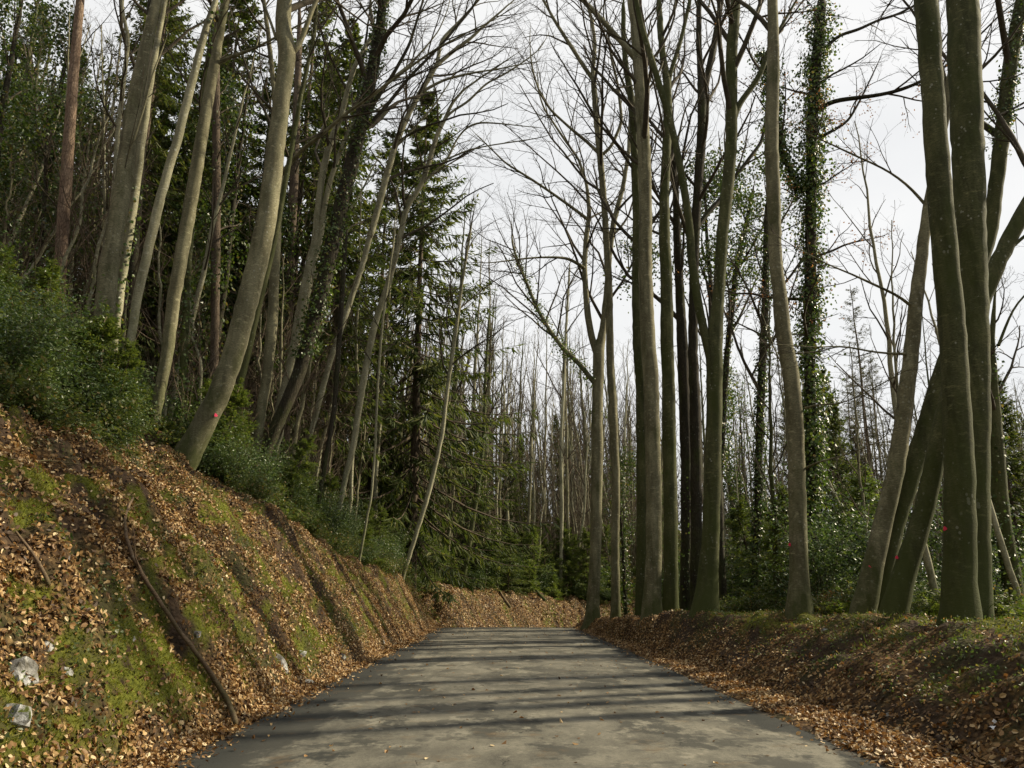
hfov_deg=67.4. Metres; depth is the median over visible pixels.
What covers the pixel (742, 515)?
fir sapling
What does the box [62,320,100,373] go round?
fir sapling
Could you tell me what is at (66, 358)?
fir sapling
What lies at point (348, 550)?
bramble bush
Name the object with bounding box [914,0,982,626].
beech tree
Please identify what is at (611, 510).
bare sapling
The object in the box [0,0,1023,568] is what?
sky
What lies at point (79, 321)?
holly bush
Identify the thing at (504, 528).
fir sapling
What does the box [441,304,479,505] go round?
bare tree
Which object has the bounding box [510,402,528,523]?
young tree
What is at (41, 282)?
fir sapling
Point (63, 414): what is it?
bramble bush
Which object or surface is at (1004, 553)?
young tree
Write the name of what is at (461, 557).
fir sapling
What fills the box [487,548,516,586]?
fir sapling
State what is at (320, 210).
beech tree
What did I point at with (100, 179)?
young tree
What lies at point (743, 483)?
young tree
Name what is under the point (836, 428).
spruce tree
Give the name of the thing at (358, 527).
holly bush
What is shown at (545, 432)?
bare tree
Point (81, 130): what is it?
ivy clad tree
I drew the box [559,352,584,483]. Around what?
bare tree
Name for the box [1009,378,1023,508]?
bare tree
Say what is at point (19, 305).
fir sapling
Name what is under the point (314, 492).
fir sapling
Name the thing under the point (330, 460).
bare sapling
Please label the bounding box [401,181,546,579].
young beech tree
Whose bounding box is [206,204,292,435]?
bare sapling
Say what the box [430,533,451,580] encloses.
holly bush
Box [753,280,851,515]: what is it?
young tree
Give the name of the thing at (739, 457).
bare tree
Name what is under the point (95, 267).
bare sapling
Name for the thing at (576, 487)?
bare sapling
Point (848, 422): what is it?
young tree
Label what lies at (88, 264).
bare sapling
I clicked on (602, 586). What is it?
holly bush
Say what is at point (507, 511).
bare tree
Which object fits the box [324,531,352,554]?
bramble bush
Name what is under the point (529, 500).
bare tree
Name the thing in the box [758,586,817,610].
bramble bush
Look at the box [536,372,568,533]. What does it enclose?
bare tree
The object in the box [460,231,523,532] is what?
bare tree
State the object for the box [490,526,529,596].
fir sapling
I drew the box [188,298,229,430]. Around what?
bare sapling
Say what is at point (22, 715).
rock
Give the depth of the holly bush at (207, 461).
19.34 m
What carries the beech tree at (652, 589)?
on the terrain at (968, 679)
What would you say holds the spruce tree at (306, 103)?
on the terrain at (968, 679)
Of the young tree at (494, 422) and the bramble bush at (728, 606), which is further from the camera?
the young tree at (494, 422)
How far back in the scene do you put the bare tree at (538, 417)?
102.24 m
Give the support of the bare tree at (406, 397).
on the terrain at (968, 679)
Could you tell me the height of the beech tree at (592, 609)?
32.542 m
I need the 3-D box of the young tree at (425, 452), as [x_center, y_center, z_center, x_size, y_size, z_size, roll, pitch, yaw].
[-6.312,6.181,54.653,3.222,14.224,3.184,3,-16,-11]
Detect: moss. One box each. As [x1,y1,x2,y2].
[0,405,392,767]
[678,610,1023,692]
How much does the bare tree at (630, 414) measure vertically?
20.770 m
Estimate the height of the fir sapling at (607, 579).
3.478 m
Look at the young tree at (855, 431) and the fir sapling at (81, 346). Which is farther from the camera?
the young tree at (855, 431)
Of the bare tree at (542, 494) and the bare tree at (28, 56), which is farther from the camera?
the bare tree at (542, 494)
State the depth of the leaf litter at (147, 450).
15.89 m
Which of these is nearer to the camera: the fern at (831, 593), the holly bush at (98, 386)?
the holly bush at (98, 386)
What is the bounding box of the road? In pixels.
[165,627,884,767]
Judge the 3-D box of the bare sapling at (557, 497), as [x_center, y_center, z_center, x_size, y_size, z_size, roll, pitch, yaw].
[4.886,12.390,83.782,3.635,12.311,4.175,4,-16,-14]
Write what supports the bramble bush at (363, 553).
on the terrain at (968, 679)
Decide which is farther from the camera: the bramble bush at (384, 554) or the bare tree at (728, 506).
the bare tree at (728, 506)
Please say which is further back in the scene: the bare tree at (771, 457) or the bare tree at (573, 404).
the bare tree at (573, 404)
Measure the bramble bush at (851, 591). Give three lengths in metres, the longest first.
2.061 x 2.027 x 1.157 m
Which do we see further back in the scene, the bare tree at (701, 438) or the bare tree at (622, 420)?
the bare tree at (701, 438)
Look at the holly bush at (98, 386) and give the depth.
13.19 m
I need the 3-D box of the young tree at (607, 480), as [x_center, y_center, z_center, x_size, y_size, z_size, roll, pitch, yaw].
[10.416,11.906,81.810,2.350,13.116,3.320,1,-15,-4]
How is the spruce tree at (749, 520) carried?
on the terrain at (968, 679)
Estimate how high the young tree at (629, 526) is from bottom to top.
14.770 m
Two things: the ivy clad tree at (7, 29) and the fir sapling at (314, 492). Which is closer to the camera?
the fir sapling at (314, 492)
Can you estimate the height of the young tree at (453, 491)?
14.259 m
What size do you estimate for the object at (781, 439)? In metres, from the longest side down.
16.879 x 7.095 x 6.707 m
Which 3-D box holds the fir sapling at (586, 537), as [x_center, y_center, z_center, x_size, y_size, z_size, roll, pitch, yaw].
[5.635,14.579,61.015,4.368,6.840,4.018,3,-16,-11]
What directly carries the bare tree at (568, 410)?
on the terrain at (968, 679)
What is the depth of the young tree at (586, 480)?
72.50 m
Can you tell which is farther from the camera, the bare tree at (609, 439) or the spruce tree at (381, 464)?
the bare tree at (609, 439)
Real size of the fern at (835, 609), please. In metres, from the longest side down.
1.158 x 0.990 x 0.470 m
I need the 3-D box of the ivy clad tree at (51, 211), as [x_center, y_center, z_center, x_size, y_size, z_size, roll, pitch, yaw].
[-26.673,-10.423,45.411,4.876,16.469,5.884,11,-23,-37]
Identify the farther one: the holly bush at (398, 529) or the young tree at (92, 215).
the holly bush at (398, 529)
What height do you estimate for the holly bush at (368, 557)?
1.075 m
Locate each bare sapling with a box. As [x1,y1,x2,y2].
[0,100,126,300]
[0,118,52,283]
[0,153,74,301]
[15,159,102,326]
[18,92,127,309]
[23,178,95,320]
[30,172,81,298]
[58,85,181,330]
[66,183,154,317]
[68,198,179,384]
[122,239,171,334]
[125,178,228,421]
[129,249,227,423]
[135,210,219,393]
[142,287,228,406]
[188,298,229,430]
[192,313,277,473]
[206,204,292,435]
[208,284,285,438]
[224,247,340,467]
[245,303,315,438]
[247,326,316,474]
[282,334,347,480]
[282,339,372,494]
[285,333,354,499]
[294,367,345,478]
[295,388,322,490]
[298,383,355,505]
[313,367,374,505]
[332,421,371,516]
[421,488,464,581]
[422,429,469,545]
[432,423,461,550]
[451,401,515,556]
[472,442,498,561]
[493,432,546,545]
[513,437,565,585]
[515,478,546,524]
[521,450,552,540]
[529,474,564,555]
[535,472,558,542]
[537,434,565,540]
[542,490,586,573]
[546,453,580,529]
[546,457,564,530]
[564,463,602,584]
[564,471,586,550]
[564,491,589,582]
[565,445,582,521]
[569,470,603,554]
[572,452,610,580]
[586,494,631,586]
[588,451,633,574]
[602,480,610,565]
[602,481,630,547]
[602,489,611,543]
[603,458,636,546]
[607,484,636,580]
[607,490,635,588]
[625,449,636,565]
[662,458,680,543]
[676,450,680,522]
[764,426,787,543]
[910,433,942,590]
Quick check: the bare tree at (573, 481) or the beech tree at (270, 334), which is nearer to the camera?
the beech tree at (270, 334)
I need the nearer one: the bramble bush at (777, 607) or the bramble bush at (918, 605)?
the bramble bush at (918, 605)
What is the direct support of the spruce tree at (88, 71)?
on the terrain at (968, 679)
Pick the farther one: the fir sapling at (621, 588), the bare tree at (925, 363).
the fir sapling at (621, 588)
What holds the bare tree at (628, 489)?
on the terrain at (968, 679)
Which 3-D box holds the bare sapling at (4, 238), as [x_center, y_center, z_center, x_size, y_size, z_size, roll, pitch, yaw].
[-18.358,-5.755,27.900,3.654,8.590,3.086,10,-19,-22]
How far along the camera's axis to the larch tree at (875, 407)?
54.40 m
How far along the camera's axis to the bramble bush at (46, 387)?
10.98 m
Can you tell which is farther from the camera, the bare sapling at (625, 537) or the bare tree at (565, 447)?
the bare tree at (565, 447)
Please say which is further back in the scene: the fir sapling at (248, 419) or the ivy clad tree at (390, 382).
the ivy clad tree at (390, 382)
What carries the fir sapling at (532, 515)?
on the terrain at (968, 679)
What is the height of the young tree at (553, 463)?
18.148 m
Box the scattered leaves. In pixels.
[207,627,806,767]
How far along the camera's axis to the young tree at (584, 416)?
86.11 m
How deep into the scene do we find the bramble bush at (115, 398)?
13.09 m
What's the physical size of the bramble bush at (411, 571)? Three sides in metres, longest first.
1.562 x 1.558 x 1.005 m
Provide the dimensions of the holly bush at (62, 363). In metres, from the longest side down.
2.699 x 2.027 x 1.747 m
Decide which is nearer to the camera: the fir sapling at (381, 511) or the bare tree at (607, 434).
the fir sapling at (381, 511)
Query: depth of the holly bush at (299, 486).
23.08 m
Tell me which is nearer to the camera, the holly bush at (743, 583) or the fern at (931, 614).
the fern at (931, 614)
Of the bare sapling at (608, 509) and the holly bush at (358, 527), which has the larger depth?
the bare sapling at (608, 509)
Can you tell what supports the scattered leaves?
on the road
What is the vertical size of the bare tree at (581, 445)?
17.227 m
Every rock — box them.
[6,703,31,728]
[9,656,38,685]
[23,675,31,685]
[42,640,54,651]
[64,667,73,675]
[194,631,201,637]
[276,653,288,672]
[298,650,306,656]
[339,653,345,660]
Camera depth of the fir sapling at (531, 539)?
58.47 m
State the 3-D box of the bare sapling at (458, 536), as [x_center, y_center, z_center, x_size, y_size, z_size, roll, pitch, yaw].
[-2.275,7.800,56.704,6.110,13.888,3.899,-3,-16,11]
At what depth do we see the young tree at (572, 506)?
70.33 m
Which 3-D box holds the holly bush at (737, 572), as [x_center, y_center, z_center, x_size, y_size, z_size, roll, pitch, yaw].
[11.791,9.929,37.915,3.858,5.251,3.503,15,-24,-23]
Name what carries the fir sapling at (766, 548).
on the terrain at (968, 679)
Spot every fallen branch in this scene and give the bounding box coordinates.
[7,530,50,585]
[8,457,78,464]
[123,497,237,724]
[860,668,902,686]
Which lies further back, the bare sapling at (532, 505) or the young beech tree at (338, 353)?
the bare sapling at (532, 505)
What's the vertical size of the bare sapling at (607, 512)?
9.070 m
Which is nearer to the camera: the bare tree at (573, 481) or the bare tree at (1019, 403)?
the bare tree at (1019, 403)
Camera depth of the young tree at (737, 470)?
48.10 m
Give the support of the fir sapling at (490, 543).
on the terrain at (968, 679)
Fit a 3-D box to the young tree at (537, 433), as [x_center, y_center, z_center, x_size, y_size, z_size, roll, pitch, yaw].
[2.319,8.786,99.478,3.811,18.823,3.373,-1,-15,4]
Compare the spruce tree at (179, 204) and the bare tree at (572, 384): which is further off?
the bare tree at (572, 384)
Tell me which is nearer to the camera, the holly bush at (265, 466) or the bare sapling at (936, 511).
the holly bush at (265, 466)
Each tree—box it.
[0,0,57,252]
[0,0,63,262]
[0,0,64,198]
[0,6,51,274]
[0,18,60,268]
[0,34,112,304]
[0,116,43,233]
[1,0,129,302]
[1,13,94,265]
[3,47,92,288]
[5,0,241,392]
[7,65,44,240]
[10,1,63,272]
[12,0,98,215]
[12,0,242,382]
[16,17,97,299]
[17,83,107,299]
[23,0,66,157]
[24,128,81,289]
[25,19,107,287]
[37,35,117,328]
[38,34,117,321]
[46,0,118,300]
[51,0,146,311]
[51,16,123,230]
[52,0,84,308]
[53,86,162,325]
[60,15,123,278]
[68,114,113,299]
[69,0,177,192]
[71,68,121,277]
[74,8,164,251]
[74,91,185,314]
[74,112,121,342]
[79,48,257,389]
[88,0,177,373]
[112,0,192,362]
[119,0,258,342]
[120,116,171,311]
[121,68,159,307]
[122,0,234,363]
[135,92,198,346]
[137,125,209,377]
[139,0,274,438]
[142,0,410,463]
[142,119,172,356]
[142,159,256,411]
[143,0,302,406]
[148,0,356,435]
[152,124,195,386]
[153,72,330,449]
[157,13,293,414]
[165,0,565,459]
[165,69,203,329]
[166,12,275,419]
[169,182,209,364]
[173,0,440,469]
[180,0,262,379]
[192,166,267,400]
[210,206,267,407]
[223,0,425,466]
[223,49,409,500]
[225,139,287,415]
[228,154,335,449]
[229,248,272,398]
[237,0,330,464]
[246,18,425,497]
[258,0,542,468]
[263,240,309,456]
[267,0,501,416]
[276,163,369,465]
[281,35,355,319]
[291,0,435,519]
[300,0,562,466]
[307,89,559,606]
[313,128,481,541]
[314,259,355,487]
[329,239,379,500]
[331,181,444,560]
[332,359,355,509]
[336,8,590,517]
[336,180,397,514]
[336,311,369,497]
[353,188,431,527]
[353,333,391,528]
[355,370,408,500]
[362,373,389,505]
[382,253,435,538]
[386,276,423,479]
[398,244,440,470]
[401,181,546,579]
[419,352,440,492]
[419,429,435,484]
[420,269,463,437]
[421,300,434,362]
[427,328,465,505]
[428,401,450,515]
[431,192,484,569]
[431,341,455,486]
[433,295,454,376]
[440,404,475,581]
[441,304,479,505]
[443,222,504,578]
[444,270,534,587]
[447,3,694,629]
[451,407,514,572]
[452,439,471,537]
[456,332,473,442]
[457,288,478,453]
[457,316,471,416]
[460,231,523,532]
[460,336,500,532]
[461,328,475,429]
[461,334,512,538]
[466,280,511,527]
[467,272,520,527]
[469,332,498,428]
[479,441,528,575]
[480,311,516,517]
[484,394,516,587]
[485,0,646,620]
[487,343,517,587]
[489,381,500,458]
[490,323,529,519]
[490,325,535,525]
[490,429,513,542]
[491,343,499,493]
[493,343,521,459]
[493,358,505,483]
[493,364,520,453]
[495,364,520,480]
[502,423,529,552]
[502,485,525,543]
[506,300,535,462]
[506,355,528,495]
[508,331,524,432]
[509,383,530,527]
[510,324,565,555]
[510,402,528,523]
[510,434,540,512]
[511,440,539,530]
[514,332,533,432]
[515,322,559,552]
[516,379,530,473]
[517,331,544,488]
[518,341,558,547]
[520,237,616,596]
[520,374,555,567]
[520,403,530,494]
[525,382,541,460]
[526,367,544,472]
[526,423,538,517]
[528,364,547,464]
[532,462,551,535]
[535,30,721,610]
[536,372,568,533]
[536,407,548,521]
[538,354,585,569]
[539,389,550,517]
[539,391,549,460]
[539,414,577,533]
[540,389,559,525]
[543,368,583,564]
[544,370,584,561]
[545,297,590,589]
[546,352,584,537]
[547,0,702,624]
[547,430,588,564]
[550,337,590,531]
[551,338,586,536]
[551,427,586,535]
[553,397,587,493]
[554,326,581,523]
[555,0,716,615]
[555,298,582,535]
[558,393,590,543]
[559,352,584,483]
[564,330,586,495]
[569,419,586,528]
[570,438,611,553]
[571,370,611,590]
[572,319,608,467]
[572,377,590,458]
[573,334,591,513]
[574,328,588,446]
[574,375,591,476]
[576,423,610,571]
[577,437,590,528]
[580,381,591,468]
[581,403,621,560]
[583,380,610,468]
[586,79,798,603]
[588,342,623,447]
[590,0,803,610]
[590,388,620,464]
[590,462,611,528]
[591,0,718,611]
[591,347,634,575]
[601,410,662,616]
[602,444,611,513]
[603,337,634,581]
[603,360,624,498]
[603,393,635,545]
[606,375,635,541]
[608,387,634,565]
[609,370,635,457]
[609,429,635,563]
[616,365,635,509]
[617,340,635,569]
[620,359,635,477]
[621,414,634,565]
[623,327,663,587]
[627,418,635,528]
[634,0,850,618]
[635,469,678,580]
[656,339,677,477]
[657,158,800,484]
[658,362,678,449]
[674,352,704,510]
[676,0,1013,600]
[682,0,938,619]
[687,333,705,473]
[688,298,769,574]
[699,163,825,604]
[699,374,705,490]
[703,415,735,585]
[722,369,768,548]
[723,422,752,569]
[723,440,750,602]
[724,384,768,521]
[725,480,750,582]
[727,420,745,568]
[728,371,747,461]
[729,344,780,580]
[730,455,752,538]
[731,383,770,510]
[731,406,766,502]
[732,432,753,531]
[737,374,752,476]
[738,264,786,607]
[739,378,755,500]
[743,0,1023,615]
[745,394,783,504]
[746,373,783,499]
[747,327,785,475]
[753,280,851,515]
[763,373,785,500]
[765,403,783,502]
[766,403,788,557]
[767,347,825,507]
[769,351,787,499]
[769,407,787,516]
[774,396,787,542]
[810,105,938,594]
[815,364,869,527]
[817,397,867,549]
[821,382,861,473]
[822,323,876,547]
[827,374,869,478]
[828,419,861,505]
[830,286,911,517]
[834,374,872,504]
[839,381,874,504]
[841,426,874,503]
[842,370,874,473]
[843,354,889,488]
[847,413,882,496]
[855,383,889,492]
[858,354,893,485]
[859,381,887,505]
[861,198,920,543]
[861,354,887,484]
[862,0,994,619]
[867,375,889,490]
[871,414,924,582]
[877,0,1023,612]
[878,0,1023,615]
[883,402,941,542]
[887,224,1022,608]
[899,355,920,431]
[906,291,943,528]
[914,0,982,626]
[918,475,939,570]
[922,266,1023,614]
[929,479,942,568]
[990,375,1023,581]
[990,414,1023,540]
[998,368,1020,451]
[1004,429,1023,535]
[1007,395,1023,526]
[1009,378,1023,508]
[1010,414,1023,484]
[1015,379,1023,449]
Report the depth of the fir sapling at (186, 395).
24.29 m
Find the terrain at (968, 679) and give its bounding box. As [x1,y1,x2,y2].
[0,407,1023,767]
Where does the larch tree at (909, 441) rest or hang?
on the terrain at (968, 679)
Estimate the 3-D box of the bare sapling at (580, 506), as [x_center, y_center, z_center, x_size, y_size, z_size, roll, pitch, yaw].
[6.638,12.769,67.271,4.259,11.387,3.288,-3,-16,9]
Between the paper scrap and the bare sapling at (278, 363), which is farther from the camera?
the bare sapling at (278, 363)
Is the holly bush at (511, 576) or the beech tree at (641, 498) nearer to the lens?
the beech tree at (641, 498)
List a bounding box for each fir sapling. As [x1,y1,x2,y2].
[0,241,31,327]
[0,299,16,340]
[1,257,97,382]
[3,295,28,342]
[3,315,58,416]
[15,305,56,336]
[39,335,84,422]
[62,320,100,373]
[63,304,158,455]
[84,338,154,455]
[88,316,113,373]
[162,380,198,437]
[169,374,235,475]
[214,376,260,477]
[235,412,262,477]
[267,469,281,485]
[271,479,290,514]
[279,429,326,533]
[279,462,317,522]
[294,465,317,503]
[299,473,324,519]
[321,468,347,529]
[324,502,348,537]
[331,450,348,485]
[331,454,372,516]
[354,502,386,547]
[354,527,377,563]
[357,503,374,526]
[368,501,396,559]
[371,470,417,552]
[379,495,420,585]
[397,523,426,596]
[416,514,443,589]
[421,526,449,582]
[425,486,454,555]
[438,547,458,587]
[453,544,484,587]
[469,533,506,590]
[479,527,503,586]
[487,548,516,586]
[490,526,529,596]
[494,520,530,585]
[499,554,523,591]
[511,527,528,576]
[514,499,542,533]
[515,552,537,590]
[516,524,560,596]
[519,559,542,594]
[533,531,565,587]
[535,534,555,573]
[543,554,566,593]
[543,573,563,599]
[547,515,583,595]
[547,533,576,593]
[557,548,578,594]
[558,533,601,600]
[563,524,610,605]
[572,551,605,599]
[584,524,632,595]
[600,566,610,600]
[609,580,631,604]
[627,566,635,600]
[719,482,788,610]
[724,495,782,606]
[733,516,772,591]
[737,498,788,608]
[816,512,864,600]
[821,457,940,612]
[831,501,911,613]
[858,490,918,575]
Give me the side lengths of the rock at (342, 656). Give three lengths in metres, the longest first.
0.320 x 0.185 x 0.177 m
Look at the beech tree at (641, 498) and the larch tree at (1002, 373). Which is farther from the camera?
the larch tree at (1002, 373)
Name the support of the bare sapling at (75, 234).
on the terrain at (968, 679)
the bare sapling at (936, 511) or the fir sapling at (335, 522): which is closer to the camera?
the fir sapling at (335, 522)
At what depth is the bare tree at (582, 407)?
89.94 m
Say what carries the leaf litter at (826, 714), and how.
on the terrain at (968, 679)
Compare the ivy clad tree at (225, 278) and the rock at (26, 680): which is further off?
the ivy clad tree at (225, 278)
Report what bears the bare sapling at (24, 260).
on the terrain at (968, 679)
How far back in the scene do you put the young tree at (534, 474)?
83.14 m
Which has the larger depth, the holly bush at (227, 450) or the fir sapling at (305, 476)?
the fir sapling at (305, 476)
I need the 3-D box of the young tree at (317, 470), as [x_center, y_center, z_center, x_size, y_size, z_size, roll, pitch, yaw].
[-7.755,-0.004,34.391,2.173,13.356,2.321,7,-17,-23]
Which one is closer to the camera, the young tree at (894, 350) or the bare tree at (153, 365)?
the young tree at (894, 350)
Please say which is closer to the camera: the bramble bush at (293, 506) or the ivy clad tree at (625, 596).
the bramble bush at (293, 506)
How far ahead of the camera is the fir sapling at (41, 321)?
13.64 m
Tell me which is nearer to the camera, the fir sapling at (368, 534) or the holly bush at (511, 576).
the fir sapling at (368, 534)
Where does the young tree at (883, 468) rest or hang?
on the terrain at (968, 679)
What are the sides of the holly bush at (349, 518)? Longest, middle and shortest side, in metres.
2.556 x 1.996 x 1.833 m
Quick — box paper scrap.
[987,719,996,729]
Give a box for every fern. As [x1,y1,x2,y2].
[81,410,121,427]
[84,421,124,440]
[159,418,175,433]
[282,508,309,521]
[301,523,325,534]
[309,515,334,525]
[361,558,372,565]
[371,558,384,564]
[725,603,762,611]
[811,591,846,614]
[813,599,850,614]
[910,600,935,615]
[910,603,935,614]
[914,594,939,616]
[918,588,995,606]
[988,603,1023,619]
[993,594,1023,614]
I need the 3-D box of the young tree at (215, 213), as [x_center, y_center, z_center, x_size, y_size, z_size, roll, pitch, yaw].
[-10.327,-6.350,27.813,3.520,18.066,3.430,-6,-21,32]
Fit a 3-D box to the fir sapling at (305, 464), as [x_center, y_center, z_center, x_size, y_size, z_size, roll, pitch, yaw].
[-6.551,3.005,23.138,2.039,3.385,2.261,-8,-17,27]
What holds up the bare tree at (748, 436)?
on the terrain at (968, 679)
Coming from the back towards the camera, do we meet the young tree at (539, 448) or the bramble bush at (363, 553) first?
the young tree at (539, 448)
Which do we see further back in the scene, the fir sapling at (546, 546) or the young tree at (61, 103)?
the fir sapling at (546, 546)
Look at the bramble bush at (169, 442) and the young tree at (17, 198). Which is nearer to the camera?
the bramble bush at (169, 442)
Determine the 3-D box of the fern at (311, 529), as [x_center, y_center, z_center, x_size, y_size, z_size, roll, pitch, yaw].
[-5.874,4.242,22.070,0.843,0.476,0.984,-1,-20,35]
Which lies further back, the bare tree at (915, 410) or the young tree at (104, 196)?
the bare tree at (915, 410)
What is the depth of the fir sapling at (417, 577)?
43.76 m
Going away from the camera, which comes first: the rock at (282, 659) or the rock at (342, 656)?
the rock at (282, 659)
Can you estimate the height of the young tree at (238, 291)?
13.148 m
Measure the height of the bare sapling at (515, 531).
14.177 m
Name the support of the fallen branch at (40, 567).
on the terrain at (968, 679)
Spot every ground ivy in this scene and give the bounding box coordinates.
[0,402,435,738]
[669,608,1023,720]
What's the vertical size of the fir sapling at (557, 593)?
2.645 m
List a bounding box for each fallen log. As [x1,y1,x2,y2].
[499,590,510,607]
[533,585,545,600]
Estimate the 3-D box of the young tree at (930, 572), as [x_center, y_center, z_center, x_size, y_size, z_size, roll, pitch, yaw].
[9.043,-0.895,19.009,2.171,13.624,2.414,12,-19,-36]
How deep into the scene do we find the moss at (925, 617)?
11.50 m
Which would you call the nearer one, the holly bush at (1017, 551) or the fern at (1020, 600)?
the fern at (1020, 600)
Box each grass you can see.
[146,443,433,652]
[739,607,1023,666]
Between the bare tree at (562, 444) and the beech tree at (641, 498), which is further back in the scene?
the bare tree at (562, 444)
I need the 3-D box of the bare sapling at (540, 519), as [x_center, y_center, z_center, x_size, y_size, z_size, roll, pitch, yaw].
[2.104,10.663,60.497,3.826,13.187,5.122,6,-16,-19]
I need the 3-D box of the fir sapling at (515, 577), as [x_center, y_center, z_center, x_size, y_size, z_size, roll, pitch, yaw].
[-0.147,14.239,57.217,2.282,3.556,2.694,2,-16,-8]
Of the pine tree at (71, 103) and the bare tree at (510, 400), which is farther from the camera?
the bare tree at (510, 400)
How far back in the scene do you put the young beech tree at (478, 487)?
54.23 m
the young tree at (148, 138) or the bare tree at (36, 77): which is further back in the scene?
the bare tree at (36, 77)
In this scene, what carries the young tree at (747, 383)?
on the terrain at (968, 679)
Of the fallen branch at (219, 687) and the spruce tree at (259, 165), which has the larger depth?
the spruce tree at (259, 165)
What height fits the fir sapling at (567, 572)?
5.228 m
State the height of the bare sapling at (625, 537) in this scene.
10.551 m
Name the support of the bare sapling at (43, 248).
on the terrain at (968, 679)
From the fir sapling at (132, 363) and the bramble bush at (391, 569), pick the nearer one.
the fir sapling at (132, 363)
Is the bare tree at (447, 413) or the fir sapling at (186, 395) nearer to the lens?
the fir sapling at (186, 395)
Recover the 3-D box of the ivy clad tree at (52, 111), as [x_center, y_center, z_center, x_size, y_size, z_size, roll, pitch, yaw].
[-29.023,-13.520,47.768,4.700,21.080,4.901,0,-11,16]
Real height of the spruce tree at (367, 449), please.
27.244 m
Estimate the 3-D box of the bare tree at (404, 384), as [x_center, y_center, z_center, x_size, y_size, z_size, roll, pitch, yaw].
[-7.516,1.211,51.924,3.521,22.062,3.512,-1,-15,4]
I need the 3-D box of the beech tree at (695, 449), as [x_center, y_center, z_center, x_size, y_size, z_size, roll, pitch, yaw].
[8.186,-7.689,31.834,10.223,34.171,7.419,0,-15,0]
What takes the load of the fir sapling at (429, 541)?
on the terrain at (968, 679)
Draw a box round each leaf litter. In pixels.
[0,403,447,767]
[60,427,214,480]
[415,581,634,627]
[566,609,1023,767]
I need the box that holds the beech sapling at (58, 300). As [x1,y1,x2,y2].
[4,288,81,319]
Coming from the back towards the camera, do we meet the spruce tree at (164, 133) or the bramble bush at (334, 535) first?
the spruce tree at (164, 133)
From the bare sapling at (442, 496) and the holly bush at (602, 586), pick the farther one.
the holly bush at (602, 586)
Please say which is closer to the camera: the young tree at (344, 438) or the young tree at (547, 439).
the young tree at (344, 438)
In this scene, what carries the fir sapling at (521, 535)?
on the terrain at (968, 679)
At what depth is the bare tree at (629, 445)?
74.87 m
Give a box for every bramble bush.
[0,349,108,437]
[0,359,56,415]
[0,361,55,422]
[1,364,65,409]
[14,364,76,392]
[39,389,135,452]
[50,400,118,442]
[65,390,164,445]
[133,395,162,438]
[145,404,172,431]
[145,425,187,449]
[216,468,242,486]
[219,464,299,503]
[220,473,259,497]
[255,485,282,504]
[270,487,301,512]
[280,495,327,527]
[284,499,302,513]
[286,503,312,526]
[307,520,333,540]
[314,516,326,534]
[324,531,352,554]
[325,524,337,541]
[341,539,355,556]
[342,532,365,554]
[350,542,376,563]
[373,554,394,572]
[373,558,399,576]
[377,546,400,561]
[387,554,408,567]
[388,557,410,574]
[397,556,411,574]
[404,570,418,587]
[405,566,417,575]
[719,598,743,612]
[720,584,776,612]
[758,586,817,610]
[786,587,839,614]
[812,580,852,615]
[819,575,913,612]
[848,579,930,614]
[930,575,1023,619]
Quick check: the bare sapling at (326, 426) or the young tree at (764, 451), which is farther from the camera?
the young tree at (764, 451)
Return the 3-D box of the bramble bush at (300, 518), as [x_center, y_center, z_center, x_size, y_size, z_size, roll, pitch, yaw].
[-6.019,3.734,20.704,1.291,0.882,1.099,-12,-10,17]
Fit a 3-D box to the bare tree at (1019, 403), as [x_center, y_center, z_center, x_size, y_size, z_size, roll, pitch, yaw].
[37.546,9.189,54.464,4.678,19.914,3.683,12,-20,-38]
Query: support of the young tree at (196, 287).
on the terrain at (968, 679)
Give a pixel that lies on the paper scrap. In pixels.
(994, 721)
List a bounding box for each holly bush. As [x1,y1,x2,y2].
[0,212,43,315]
[0,229,53,356]
[0,253,121,383]
[0,263,32,308]
[0,280,100,401]
[2,306,66,358]
[21,283,110,357]
[26,369,81,420]
[46,317,127,406]
[56,348,157,432]
[80,391,166,450]
[103,366,152,406]
[118,336,152,383]
[130,388,177,423]
[131,367,147,405]
[138,352,189,399]
[140,361,175,412]
[154,378,253,471]
[170,386,231,438]
[199,431,237,478]
[207,433,245,466]
[209,415,269,489]
[219,429,289,502]
[244,433,295,480]
[272,461,316,506]
[275,446,305,484]
[278,445,318,484]
[278,470,325,512]
[290,506,325,526]
[315,479,363,539]
[324,488,362,536]
[343,498,374,536]
[353,532,386,556]
[354,541,380,564]
[355,532,391,555]
[373,537,391,555]
[380,514,406,557]
[381,536,406,560]
[388,522,406,558]
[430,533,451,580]
[467,565,494,589]
[483,553,504,587]
[500,550,528,586]
[515,570,528,590]
[533,577,551,592]
[534,552,562,591]
[573,578,587,596]
[581,567,609,593]
[600,590,610,599]
[662,509,741,596]
[725,511,788,601]
[726,536,772,605]
[736,453,875,614]
[751,545,835,609]
[767,476,857,593]
[768,476,936,594]
[808,473,943,590]
[816,496,869,598]
[831,563,859,597]
[905,476,1023,600]
[911,559,1001,611]
[932,540,1023,597]
[993,517,1023,590]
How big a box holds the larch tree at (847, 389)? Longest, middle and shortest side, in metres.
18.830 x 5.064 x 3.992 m
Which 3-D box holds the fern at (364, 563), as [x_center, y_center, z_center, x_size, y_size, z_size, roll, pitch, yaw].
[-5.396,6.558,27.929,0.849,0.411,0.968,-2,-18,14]
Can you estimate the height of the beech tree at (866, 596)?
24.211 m
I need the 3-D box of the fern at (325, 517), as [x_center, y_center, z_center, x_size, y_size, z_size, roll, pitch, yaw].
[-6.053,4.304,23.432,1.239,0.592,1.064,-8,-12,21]

